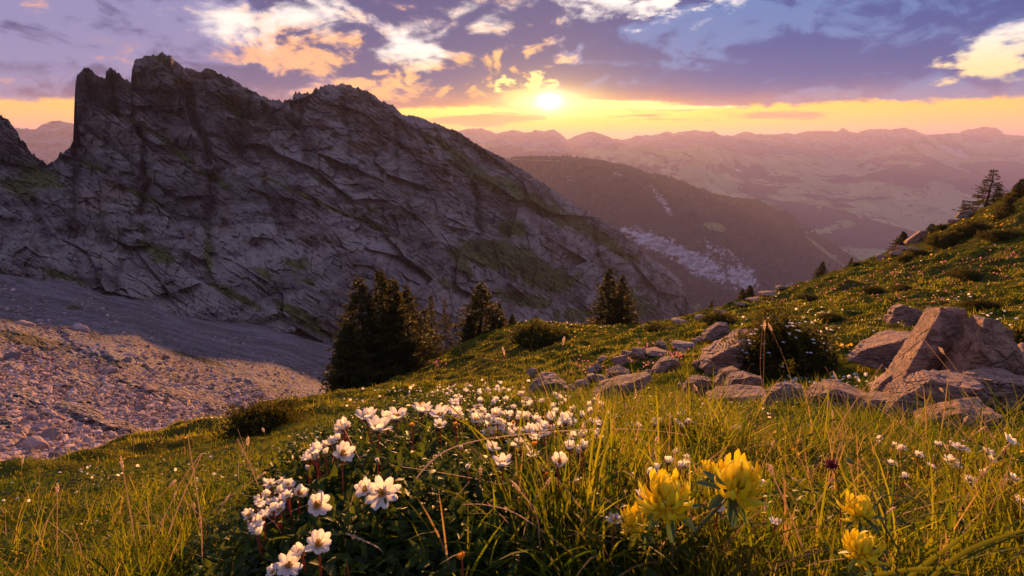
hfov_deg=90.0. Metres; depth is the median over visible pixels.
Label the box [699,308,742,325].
shrub
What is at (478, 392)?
avens flower
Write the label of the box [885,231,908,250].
spruce
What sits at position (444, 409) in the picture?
avens flower
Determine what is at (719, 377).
boulder
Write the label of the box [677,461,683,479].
avens flower
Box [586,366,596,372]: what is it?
stone
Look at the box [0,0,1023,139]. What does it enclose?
sky
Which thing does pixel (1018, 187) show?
shrub
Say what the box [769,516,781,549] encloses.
avens flower
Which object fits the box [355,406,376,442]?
avens flower
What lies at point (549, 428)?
avens flower
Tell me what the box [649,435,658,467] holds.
dry stalk
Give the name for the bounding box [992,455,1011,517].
dry stalk
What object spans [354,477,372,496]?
avens flower
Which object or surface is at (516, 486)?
dry stalk
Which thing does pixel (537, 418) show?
avens flower
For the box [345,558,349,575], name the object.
avens flower
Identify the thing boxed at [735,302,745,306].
stone
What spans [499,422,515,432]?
avens flower
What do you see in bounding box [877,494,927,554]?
hooked stem
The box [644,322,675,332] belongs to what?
shrub
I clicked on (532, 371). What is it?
boulder
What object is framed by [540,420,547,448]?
avens flower
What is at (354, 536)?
dry stalk
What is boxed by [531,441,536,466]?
avens flower
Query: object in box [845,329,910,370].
boulder
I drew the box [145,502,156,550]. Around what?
dry stalk
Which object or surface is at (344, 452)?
avens flower
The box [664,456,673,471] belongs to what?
avens flower
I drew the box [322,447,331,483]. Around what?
avens flower
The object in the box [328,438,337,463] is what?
avens flower
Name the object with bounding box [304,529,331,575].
avens flower
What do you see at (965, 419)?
dry stalk
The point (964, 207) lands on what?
spruce
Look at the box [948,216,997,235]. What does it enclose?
shrub
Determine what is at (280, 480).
avens flower
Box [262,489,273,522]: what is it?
avens flower
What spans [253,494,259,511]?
avens flower
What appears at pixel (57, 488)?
dry stalk
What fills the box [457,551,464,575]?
avens flower
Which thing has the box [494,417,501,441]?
avens flower
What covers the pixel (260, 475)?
dry stalk
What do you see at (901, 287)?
shrub
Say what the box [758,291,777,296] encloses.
stone
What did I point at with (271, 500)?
avens flower
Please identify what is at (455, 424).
avens flower
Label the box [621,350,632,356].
stone
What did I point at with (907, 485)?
dry stalk
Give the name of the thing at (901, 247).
stone
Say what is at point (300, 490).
avens flower
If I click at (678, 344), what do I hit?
stone
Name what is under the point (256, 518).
avens flower
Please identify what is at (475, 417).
avens flower
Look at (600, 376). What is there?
boulder
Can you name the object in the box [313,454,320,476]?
avens flower
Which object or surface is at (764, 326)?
dry stalk
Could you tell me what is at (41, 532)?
dry stalk
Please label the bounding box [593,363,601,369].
stone
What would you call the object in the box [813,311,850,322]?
shrub
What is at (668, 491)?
yellow vetch
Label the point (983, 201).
spruce
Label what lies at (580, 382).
stone
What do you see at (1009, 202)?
shrub
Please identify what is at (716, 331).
boulder
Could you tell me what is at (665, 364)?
boulder
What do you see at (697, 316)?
stone
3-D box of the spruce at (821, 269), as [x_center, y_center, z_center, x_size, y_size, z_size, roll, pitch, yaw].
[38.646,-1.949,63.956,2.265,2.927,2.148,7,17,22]
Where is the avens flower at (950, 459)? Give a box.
[943,454,962,468]
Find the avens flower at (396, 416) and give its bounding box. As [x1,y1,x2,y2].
[387,407,406,438]
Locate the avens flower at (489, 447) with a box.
[485,440,500,480]
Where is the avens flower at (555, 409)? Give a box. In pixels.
[552,407,558,416]
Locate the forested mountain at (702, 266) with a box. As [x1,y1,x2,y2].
[505,156,859,313]
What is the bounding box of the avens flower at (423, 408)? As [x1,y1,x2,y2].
[411,401,432,421]
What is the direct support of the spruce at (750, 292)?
on the meadow
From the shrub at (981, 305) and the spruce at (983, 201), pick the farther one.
the spruce at (983, 201)
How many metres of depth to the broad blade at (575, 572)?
0.50 m
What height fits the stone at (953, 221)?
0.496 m
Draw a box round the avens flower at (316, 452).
[311,449,320,477]
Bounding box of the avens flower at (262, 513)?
[258,509,269,542]
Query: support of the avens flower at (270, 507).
on the avens leaves
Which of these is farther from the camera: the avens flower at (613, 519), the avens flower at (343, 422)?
the avens flower at (343, 422)
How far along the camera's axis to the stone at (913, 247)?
44.90 m
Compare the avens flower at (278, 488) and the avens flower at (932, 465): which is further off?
the avens flower at (932, 465)
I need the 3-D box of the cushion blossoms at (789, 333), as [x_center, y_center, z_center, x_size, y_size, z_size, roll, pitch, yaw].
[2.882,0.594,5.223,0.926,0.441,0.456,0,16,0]
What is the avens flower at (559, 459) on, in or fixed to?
on the avens leaves
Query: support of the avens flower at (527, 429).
on the avens leaves
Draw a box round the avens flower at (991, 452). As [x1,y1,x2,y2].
[982,447,995,464]
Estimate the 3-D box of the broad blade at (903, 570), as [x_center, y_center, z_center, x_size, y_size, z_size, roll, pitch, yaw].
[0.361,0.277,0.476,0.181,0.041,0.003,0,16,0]
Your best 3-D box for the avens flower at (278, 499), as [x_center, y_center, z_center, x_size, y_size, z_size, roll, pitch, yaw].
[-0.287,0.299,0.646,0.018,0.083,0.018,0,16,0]
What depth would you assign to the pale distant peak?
5500.51 m
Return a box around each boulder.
[527,368,536,376]
[527,372,568,394]
[592,371,652,399]
[595,374,604,382]
[605,365,630,378]
[652,356,680,372]
[681,374,715,397]
[699,329,778,375]
[701,322,729,341]
[706,384,765,405]
[714,365,740,385]
[724,370,763,386]
[762,380,806,406]
[805,379,865,410]
[844,391,888,414]
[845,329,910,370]
[868,370,892,391]
[879,369,995,422]
[883,304,922,325]
[885,307,967,382]
[903,230,927,243]
[913,397,1006,433]
[941,315,1022,373]
[954,210,972,218]
[962,367,1023,418]
[1015,342,1023,375]
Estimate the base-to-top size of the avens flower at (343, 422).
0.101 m
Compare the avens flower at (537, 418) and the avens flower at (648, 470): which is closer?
the avens flower at (648, 470)
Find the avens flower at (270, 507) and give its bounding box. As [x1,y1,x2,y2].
[268,502,284,540]
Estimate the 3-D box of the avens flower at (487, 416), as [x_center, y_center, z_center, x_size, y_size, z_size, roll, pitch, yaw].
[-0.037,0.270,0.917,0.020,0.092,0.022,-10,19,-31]
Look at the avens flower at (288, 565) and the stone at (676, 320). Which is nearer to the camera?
the avens flower at (288, 565)
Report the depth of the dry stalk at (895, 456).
0.86 m
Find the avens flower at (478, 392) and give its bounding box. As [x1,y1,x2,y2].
[475,389,481,399]
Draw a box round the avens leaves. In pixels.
[0,382,1023,575]
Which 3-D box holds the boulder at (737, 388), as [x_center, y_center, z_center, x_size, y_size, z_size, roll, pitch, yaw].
[1.525,0.734,3.477,0.474,0.119,0.341,0,16,0]
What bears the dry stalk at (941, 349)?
on the meadow
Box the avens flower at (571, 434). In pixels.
[566,431,580,454]
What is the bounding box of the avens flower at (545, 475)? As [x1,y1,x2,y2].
[543,472,547,494]
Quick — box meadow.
[0,184,1023,575]
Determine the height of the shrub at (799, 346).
0.685 m
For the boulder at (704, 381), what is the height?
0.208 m
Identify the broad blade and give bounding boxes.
[515,510,542,575]
[538,483,549,575]
[557,561,581,575]
[565,497,591,575]
[702,504,717,575]
[723,539,746,575]
[746,536,756,575]
[865,567,968,575]
[907,516,984,575]
[930,529,1023,575]
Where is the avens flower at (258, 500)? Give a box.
[253,497,263,520]
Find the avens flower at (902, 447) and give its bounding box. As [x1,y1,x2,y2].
[897,444,907,461]
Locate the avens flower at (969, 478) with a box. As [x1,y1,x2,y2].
[957,475,976,506]
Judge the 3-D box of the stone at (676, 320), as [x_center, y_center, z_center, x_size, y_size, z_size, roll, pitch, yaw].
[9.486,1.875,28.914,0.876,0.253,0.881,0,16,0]
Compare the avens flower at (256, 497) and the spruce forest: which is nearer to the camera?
the avens flower at (256, 497)
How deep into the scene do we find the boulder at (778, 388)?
3.01 m
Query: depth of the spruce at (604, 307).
33.27 m
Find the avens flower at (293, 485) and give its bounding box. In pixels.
[289,481,295,489]
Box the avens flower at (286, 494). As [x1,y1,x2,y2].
[281,489,292,524]
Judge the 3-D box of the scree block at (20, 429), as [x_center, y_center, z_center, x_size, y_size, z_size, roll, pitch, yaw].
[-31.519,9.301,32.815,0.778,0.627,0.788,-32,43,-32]
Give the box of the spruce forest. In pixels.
[507,154,858,313]
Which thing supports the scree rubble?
on the scree slope
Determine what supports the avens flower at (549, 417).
on the avens leaves
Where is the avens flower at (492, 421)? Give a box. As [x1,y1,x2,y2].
[490,417,495,441]
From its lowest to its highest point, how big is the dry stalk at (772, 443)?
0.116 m
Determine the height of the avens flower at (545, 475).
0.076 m
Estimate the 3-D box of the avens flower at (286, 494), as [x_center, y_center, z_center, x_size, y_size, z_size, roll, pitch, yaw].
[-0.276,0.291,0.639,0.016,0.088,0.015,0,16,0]
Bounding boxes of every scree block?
[3,351,21,359]
[10,410,22,414]
[15,427,28,433]
[16,320,36,326]
[18,411,38,418]
[23,346,34,351]
[23,435,48,449]
[29,424,48,429]
[30,427,45,431]
[40,426,62,440]
[49,416,65,419]
[67,363,76,366]
[68,434,80,438]
[72,323,89,332]
[105,367,118,373]
[121,357,132,362]
[134,403,145,409]
[141,383,158,392]
[146,418,158,423]
[201,404,211,408]
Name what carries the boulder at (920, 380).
on the meadow
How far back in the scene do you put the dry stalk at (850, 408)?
1.15 m
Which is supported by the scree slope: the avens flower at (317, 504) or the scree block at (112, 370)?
the scree block at (112, 370)
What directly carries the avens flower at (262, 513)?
on the avens leaves
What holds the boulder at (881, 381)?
on the meadow
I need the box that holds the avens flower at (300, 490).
[292,484,308,513]
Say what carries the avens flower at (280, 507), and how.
on the avens leaves
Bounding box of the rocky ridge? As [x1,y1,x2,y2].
[0,52,688,355]
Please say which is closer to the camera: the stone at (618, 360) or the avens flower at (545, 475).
the avens flower at (545, 475)
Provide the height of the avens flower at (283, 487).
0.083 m
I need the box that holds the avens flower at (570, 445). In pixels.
[564,439,574,490]
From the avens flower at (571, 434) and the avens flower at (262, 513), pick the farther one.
the avens flower at (571, 434)
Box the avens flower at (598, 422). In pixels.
[593,419,602,434]
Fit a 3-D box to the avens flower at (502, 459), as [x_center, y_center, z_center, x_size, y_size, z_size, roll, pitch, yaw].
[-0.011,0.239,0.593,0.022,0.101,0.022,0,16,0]
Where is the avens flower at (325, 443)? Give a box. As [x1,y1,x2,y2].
[320,440,328,447]
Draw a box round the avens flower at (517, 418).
[514,415,519,426]
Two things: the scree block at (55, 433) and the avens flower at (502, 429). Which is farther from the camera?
the scree block at (55, 433)
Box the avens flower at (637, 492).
[635,489,644,506]
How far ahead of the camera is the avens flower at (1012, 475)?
0.85 m
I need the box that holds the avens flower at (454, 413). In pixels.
[448,405,461,432]
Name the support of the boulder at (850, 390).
on the meadow
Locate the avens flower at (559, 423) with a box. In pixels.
[557,421,562,436]
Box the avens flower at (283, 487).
[274,486,288,517]
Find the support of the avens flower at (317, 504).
on the avens leaves
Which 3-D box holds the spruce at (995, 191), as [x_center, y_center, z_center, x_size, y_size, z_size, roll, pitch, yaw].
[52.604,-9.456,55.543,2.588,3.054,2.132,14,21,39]
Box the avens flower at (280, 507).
[272,501,284,531]
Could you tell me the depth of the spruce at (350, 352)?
18.75 m
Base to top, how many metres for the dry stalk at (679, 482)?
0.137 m
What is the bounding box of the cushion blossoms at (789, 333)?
[738,318,827,366]
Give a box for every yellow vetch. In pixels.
[620,502,659,566]
[634,468,700,571]
[660,449,770,565]
[698,459,719,495]
[836,490,886,560]
[838,528,890,575]
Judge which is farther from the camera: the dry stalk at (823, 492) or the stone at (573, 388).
the stone at (573, 388)
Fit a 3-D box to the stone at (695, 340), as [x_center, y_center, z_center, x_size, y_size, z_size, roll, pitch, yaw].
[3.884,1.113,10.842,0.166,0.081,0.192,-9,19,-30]
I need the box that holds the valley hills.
[473,133,1023,260]
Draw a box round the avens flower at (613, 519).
[605,512,621,547]
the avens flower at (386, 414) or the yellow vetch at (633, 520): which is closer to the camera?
the yellow vetch at (633, 520)
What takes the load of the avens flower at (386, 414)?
on the avens leaves
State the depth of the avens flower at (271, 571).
0.48 m
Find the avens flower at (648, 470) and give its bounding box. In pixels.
[645,467,651,488]
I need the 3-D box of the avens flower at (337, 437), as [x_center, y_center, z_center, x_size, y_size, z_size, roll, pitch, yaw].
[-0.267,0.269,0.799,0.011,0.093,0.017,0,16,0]
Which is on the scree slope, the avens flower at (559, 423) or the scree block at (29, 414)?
the scree block at (29, 414)
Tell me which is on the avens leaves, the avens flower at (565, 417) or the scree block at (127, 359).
the avens flower at (565, 417)
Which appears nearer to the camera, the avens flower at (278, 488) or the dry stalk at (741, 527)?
the dry stalk at (741, 527)
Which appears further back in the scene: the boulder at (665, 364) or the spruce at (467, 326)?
the spruce at (467, 326)
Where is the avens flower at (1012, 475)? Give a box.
[1006,472,1020,516]
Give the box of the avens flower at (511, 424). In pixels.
[504,420,514,436]
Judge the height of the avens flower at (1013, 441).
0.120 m
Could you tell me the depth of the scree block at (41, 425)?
34.09 m
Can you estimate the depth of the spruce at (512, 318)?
28.57 m
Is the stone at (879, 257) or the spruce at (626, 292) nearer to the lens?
the spruce at (626, 292)
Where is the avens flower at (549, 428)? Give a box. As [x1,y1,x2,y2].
[547,423,554,447]
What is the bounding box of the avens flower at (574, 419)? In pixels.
[571,418,577,427]
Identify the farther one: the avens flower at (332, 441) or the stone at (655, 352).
the stone at (655, 352)
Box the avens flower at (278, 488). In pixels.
[275,484,286,518]
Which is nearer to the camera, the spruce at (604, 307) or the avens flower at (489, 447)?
the avens flower at (489, 447)
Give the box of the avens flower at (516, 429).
[513,427,523,437]
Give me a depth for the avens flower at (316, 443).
0.77 m
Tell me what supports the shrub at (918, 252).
on the meadow
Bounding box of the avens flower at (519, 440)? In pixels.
[514,436,528,454]
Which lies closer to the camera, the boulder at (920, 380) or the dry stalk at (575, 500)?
the dry stalk at (575, 500)
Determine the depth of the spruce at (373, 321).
19.95 m
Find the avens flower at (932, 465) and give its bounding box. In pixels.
[927,461,933,480]
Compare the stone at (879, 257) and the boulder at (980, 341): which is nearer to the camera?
the boulder at (980, 341)
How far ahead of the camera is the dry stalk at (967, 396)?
1.30 m
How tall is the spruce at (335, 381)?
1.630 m
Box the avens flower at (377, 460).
[375,458,378,475]
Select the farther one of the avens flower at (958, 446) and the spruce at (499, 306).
the spruce at (499, 306)
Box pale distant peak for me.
[15,121,73,164]
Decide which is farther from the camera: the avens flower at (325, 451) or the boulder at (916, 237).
the boulder at (916, 237)
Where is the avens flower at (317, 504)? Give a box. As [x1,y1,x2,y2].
[307,490,332,519]
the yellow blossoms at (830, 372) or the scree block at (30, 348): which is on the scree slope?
the scree block at (30, 348)
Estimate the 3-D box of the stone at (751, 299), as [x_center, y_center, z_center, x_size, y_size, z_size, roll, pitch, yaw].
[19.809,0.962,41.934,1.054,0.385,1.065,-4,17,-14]
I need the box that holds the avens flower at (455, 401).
[448,398,459,420]
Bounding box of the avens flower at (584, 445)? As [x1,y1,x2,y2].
[579,438,587,475]
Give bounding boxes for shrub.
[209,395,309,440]
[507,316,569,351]
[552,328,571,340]
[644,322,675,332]
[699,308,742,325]
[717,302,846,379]
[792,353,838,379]
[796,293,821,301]
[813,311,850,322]
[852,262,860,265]
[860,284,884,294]
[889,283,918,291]
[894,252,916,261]
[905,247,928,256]
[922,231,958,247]
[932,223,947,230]
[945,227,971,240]
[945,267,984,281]
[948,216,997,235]
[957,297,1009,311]
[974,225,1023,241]
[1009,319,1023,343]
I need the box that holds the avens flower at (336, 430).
[333,427,340,442]
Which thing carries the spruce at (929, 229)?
on the meadow
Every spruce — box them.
[317,322,384,393]
[319,275,409,388]
[326,371,352,394]
[365,268,414,370]
[365,276,432,379]
[392,283,439,370]
[415,307,441,356]
[425,294,445,355]
[437,298,454,355]
[450,281,508,348]
[457,316,477,344]
[489,303,508,329]
[506,314,517,325]
[583,267,628,325]
[610,274,641,324]
[735,288,744,299]
[739,285,755,300]
[811,261,826,279]
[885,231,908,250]
[926,223,935,233]
[952,169,1007,214]
[957,200,971,220]
[979,187,1002,208]
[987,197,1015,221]
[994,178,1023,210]
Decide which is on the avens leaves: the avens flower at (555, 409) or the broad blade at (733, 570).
the avens flower at (555, 409)
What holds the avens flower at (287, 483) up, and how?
on the avens leaves
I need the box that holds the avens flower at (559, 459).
[551,451,567,498]
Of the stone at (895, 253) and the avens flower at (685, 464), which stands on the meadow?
the stone at (895, 253)
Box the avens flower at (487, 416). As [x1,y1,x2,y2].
[484,413,495,436]
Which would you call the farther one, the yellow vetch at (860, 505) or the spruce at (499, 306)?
the spruce at (499, 306)
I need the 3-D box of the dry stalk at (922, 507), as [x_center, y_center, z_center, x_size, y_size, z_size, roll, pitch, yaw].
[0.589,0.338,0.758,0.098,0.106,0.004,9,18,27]
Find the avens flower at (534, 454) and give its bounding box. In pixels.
[526,450,539,459]
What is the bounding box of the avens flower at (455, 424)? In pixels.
[452,421,457,453]
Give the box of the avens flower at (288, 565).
[272,550,302,575]
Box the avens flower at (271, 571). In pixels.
[265,564,277,575]
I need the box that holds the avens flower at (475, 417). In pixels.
[470,411,483,439]
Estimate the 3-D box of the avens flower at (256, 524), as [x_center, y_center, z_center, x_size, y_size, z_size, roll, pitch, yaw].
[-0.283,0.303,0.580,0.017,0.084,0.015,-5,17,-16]
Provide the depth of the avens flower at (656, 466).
0.62 m
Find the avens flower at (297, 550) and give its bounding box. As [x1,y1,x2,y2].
[290,542,306,571]
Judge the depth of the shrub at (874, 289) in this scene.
23.46 m
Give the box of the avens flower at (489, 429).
[480,426,496,439]
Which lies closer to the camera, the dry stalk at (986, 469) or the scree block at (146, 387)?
the dry stalk at (986, 469)
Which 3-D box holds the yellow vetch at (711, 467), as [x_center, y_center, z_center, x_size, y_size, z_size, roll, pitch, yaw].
[0.237,0.250,0.612,0.029,0.124,0.071,9,19,29]
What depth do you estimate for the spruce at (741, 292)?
53.20 m
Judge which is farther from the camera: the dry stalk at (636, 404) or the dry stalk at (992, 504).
the dry stalk at (636, 404)
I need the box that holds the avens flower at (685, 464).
[682,460,690,486]
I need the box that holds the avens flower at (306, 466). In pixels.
[305,465,309,483]
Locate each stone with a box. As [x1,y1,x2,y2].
[568,384,575,390]
[575,378,589,386]
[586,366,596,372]
[586,373,594,380]
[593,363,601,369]
[597,355,606,363]
[612,355,627,365]
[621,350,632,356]
[631,347,646,358]
[645,347,666,356]
[655,341,666,348]
[671,340,695,349]
[672,317,687,323]
[691,338,699,342]
[692,360,700,369]
[694,314,704,320]
[695,336,705,341]
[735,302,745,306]
[745,297,759,301]
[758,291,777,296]
[775,285,787,288]
[874,254,885,260]
[889,250,902,255]
[896,245,906,250]
[906,246,918,249]
[947,219,958,223]
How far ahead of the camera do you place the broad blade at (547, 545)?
0.50 m
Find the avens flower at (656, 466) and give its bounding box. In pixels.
[653,463,660,471]
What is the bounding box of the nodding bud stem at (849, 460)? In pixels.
[845,457,887,557]
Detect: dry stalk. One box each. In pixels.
[22,430,39,507]
[33,499,58,566]
[55,483,59,571]
[119,456,136,548]
[125,480,175,520]
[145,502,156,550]
[150,454,200,538]
[156,492,176,542]
[162,454,201,552]
[187,435,202,563]
[212,472,265,512]
[237,438,261,495]
[246,436,249,457]
[339,419,362,465]
[346,472,368,525]
[346,533,383,555]
[401,466,497,483]
[413,429,684,481]
[463,504,593,569]
[487,502,522,541]
[510,480,540,549]
[523,478,550,519]
[556,478,597,529]
[578,421,585,483]
[635,390,638,434]
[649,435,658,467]
[673,450,698,538]
[693,384,726,438]
[722,507,762,552]
[761,441,773,468]
[763,321,765,382]
[767,464,807,559]
[770,464,797,506]
[802,443,839,527]
[827,365,881,455]
[831,427,847,496]
[855,393,941,453]
[867,506,896,528]
[882,496,958,524]
[885,368,983,450]
[894,429,912,492]
[905,483,938,531]
[925,341,999,448]
[932,416,967,478]
[939,347,1005,432]
[944,444,967,498]
[956,442,1010,516]
[964,466,988,517]
[977,476,1004,540]
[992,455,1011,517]
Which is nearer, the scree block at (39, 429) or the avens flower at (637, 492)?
the avens flower at (637, 492)
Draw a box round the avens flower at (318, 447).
[313,445,322,472]
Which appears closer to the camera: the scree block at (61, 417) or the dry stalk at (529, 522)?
the dry stalk at (529, 522)
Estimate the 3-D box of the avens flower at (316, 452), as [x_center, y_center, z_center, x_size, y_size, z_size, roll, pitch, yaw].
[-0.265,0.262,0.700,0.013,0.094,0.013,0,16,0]
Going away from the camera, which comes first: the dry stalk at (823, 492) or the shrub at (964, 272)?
the dry stalk at (823, 492)
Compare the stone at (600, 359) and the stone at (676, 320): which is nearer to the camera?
the stone at (600, 359)
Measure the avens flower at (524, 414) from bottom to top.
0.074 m
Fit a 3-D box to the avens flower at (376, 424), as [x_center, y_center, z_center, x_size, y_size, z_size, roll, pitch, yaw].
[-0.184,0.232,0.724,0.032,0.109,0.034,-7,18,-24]
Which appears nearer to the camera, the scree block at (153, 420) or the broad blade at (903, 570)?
the broad blade at (903, 570)
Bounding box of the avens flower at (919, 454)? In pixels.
[914,451,924,467]
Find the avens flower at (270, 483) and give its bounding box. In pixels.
[263,478,275,495]
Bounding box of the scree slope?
[0,274,360,459]
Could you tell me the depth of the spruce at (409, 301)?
23.24 m
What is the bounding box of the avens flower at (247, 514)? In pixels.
[241,508,256,535]
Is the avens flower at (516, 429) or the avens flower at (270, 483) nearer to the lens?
the avens flower at (270, 483)
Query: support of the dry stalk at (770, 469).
on the meadow
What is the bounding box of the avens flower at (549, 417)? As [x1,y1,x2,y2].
[546,411,555,422]
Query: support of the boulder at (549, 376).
on the meadow
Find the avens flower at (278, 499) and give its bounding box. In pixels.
[275,494,285,502]
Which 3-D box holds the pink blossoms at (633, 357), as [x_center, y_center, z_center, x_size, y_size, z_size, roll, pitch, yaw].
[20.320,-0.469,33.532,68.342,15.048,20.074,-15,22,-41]
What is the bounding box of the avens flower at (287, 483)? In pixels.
[281,478,292,510]
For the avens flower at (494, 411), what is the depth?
0.93 m
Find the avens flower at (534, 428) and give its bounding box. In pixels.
[528,422,550,439]
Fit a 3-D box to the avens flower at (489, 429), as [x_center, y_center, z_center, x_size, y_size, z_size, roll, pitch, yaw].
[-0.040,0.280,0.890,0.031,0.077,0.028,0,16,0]
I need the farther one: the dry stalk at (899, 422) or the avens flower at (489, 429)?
the dry stalk at (899, 422)
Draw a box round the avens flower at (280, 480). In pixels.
[276,476,284,483]
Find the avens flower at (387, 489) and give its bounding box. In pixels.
[365,475,401,518]
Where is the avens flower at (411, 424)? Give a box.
[409,422,413,449]
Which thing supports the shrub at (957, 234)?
on the meadow
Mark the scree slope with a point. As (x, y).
(205, 350)
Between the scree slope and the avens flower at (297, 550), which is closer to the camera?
the avens flower at (297, 550)
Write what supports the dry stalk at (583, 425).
on the meadow
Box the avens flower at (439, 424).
[434,418,446,445]
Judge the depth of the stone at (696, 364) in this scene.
5.91 m
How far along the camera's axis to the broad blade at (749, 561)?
0.51 m
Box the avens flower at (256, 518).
[247,514,262,525]
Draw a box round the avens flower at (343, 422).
[334,417,349,441]
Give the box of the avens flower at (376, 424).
[366,415,392,450]
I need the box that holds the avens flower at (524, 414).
[522,411,530,424]
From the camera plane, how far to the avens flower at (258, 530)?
0.56 m
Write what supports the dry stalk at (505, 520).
on the meadow
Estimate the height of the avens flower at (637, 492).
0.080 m
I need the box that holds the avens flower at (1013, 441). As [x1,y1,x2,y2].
[1001,433,1020,468]
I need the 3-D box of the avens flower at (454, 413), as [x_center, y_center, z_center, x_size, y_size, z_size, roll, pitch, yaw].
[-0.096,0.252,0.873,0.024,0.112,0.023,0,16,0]
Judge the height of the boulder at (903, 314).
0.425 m
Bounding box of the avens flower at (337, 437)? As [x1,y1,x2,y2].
[333,433,343,462]
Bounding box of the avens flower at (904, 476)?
[892,472,908,506]
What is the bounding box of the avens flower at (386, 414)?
[380,410,391,437]
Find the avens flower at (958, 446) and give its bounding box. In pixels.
[951,442,970,471]
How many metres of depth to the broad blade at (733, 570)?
0.51 m
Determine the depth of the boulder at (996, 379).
2.78 m
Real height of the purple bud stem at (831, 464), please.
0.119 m
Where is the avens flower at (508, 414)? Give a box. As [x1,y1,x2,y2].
[502,410,511,421]
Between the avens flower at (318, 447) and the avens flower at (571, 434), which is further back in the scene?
the avens flower at (571, 434)
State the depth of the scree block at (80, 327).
82.36 m
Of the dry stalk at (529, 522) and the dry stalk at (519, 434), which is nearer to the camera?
the dry stalk at (529, 522)
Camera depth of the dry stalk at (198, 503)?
0.64 m
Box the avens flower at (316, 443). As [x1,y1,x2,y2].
[311,441,323,474]
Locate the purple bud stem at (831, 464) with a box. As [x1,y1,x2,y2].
[824,458,840,528]
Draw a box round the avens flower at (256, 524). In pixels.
[248,520,264,558]
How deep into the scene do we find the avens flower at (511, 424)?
0.92 m
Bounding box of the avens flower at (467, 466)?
[465,464,469,497]
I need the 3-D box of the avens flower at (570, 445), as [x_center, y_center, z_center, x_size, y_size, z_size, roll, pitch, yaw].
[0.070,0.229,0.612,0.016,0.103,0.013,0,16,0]
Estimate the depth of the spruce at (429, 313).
28.56 m
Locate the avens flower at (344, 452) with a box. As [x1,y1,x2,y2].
[332,441,354,492]
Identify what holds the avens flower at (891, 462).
on the meadow
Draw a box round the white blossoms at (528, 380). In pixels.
[2,260,1017,535]
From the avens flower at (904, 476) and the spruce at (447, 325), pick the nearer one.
the avens flower at (904, 476)
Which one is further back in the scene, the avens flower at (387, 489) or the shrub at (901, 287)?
the shrub at (901, 287)
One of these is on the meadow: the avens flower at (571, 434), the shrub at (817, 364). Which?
the shrub at (817, 364)
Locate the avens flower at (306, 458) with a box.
[302,454,313,489]
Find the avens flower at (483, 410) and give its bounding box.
[477,406,486,419]
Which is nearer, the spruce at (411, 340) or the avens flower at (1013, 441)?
the avens flower at (1013, 441)
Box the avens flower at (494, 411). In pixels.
[491,408,499,436]
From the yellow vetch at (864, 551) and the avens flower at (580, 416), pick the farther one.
the avens flower at (580, 416)
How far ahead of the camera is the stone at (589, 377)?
6.16 m
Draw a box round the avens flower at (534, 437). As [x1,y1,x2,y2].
[529,432,541,448]
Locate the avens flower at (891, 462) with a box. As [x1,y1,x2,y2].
[887,459,897,477]
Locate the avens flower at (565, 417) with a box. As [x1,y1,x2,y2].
[560,411,572,448]
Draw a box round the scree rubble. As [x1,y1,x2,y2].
[0,285,329,459]
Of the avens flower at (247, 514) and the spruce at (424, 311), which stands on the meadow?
the spruce at (424, 311)
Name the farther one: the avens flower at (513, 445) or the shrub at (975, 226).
the shrub at (975, 226)
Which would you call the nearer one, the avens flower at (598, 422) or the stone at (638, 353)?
the avens flower at (598, 422)
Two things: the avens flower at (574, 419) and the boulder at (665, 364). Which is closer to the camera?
the avens flower at (574, 419)
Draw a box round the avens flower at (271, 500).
[266,496,278,532]
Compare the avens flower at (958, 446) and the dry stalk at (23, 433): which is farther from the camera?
the dry stalk at (23, 433)
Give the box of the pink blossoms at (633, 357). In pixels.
[428,244,1021,389]
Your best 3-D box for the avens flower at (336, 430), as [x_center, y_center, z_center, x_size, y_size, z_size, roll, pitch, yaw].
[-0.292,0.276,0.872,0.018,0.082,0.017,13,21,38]
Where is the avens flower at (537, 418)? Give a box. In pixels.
[531,415,541,422]
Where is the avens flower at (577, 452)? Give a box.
[573,444,582,459]
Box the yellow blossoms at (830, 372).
[120,210,1023,487]
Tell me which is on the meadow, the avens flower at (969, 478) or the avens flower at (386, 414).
the avens flower at (969, 478)
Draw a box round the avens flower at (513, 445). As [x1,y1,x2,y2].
[505,438,518,458]
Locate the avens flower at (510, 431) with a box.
[506,427,514,451]
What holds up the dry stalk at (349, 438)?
on the meadow
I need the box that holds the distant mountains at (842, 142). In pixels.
[458,127,1023,156]
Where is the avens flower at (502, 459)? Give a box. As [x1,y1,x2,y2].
[492,452,511,492]
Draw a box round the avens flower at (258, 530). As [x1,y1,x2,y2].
[252,526,263,561]
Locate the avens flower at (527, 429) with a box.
[524,422,534,442]
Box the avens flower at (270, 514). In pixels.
[264,506,272,522]
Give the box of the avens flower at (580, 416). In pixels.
[579,410,584,427]
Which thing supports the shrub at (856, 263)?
on the meadow
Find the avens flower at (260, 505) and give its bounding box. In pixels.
[257,500,266,525]
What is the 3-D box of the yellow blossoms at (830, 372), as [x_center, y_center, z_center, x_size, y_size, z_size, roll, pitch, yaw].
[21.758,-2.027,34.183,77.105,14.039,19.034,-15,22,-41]
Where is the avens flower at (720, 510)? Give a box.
[712,505,724,544]
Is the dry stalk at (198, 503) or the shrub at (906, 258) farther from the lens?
the shrub at (906, 258)
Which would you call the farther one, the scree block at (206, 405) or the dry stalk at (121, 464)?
the scree block at (206, 405)
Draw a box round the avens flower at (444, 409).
[429,405,448,438]
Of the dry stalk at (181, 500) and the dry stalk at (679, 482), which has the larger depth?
the dry stalk at (181, 500)
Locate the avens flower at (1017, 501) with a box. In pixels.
[1014,494,1023,528]

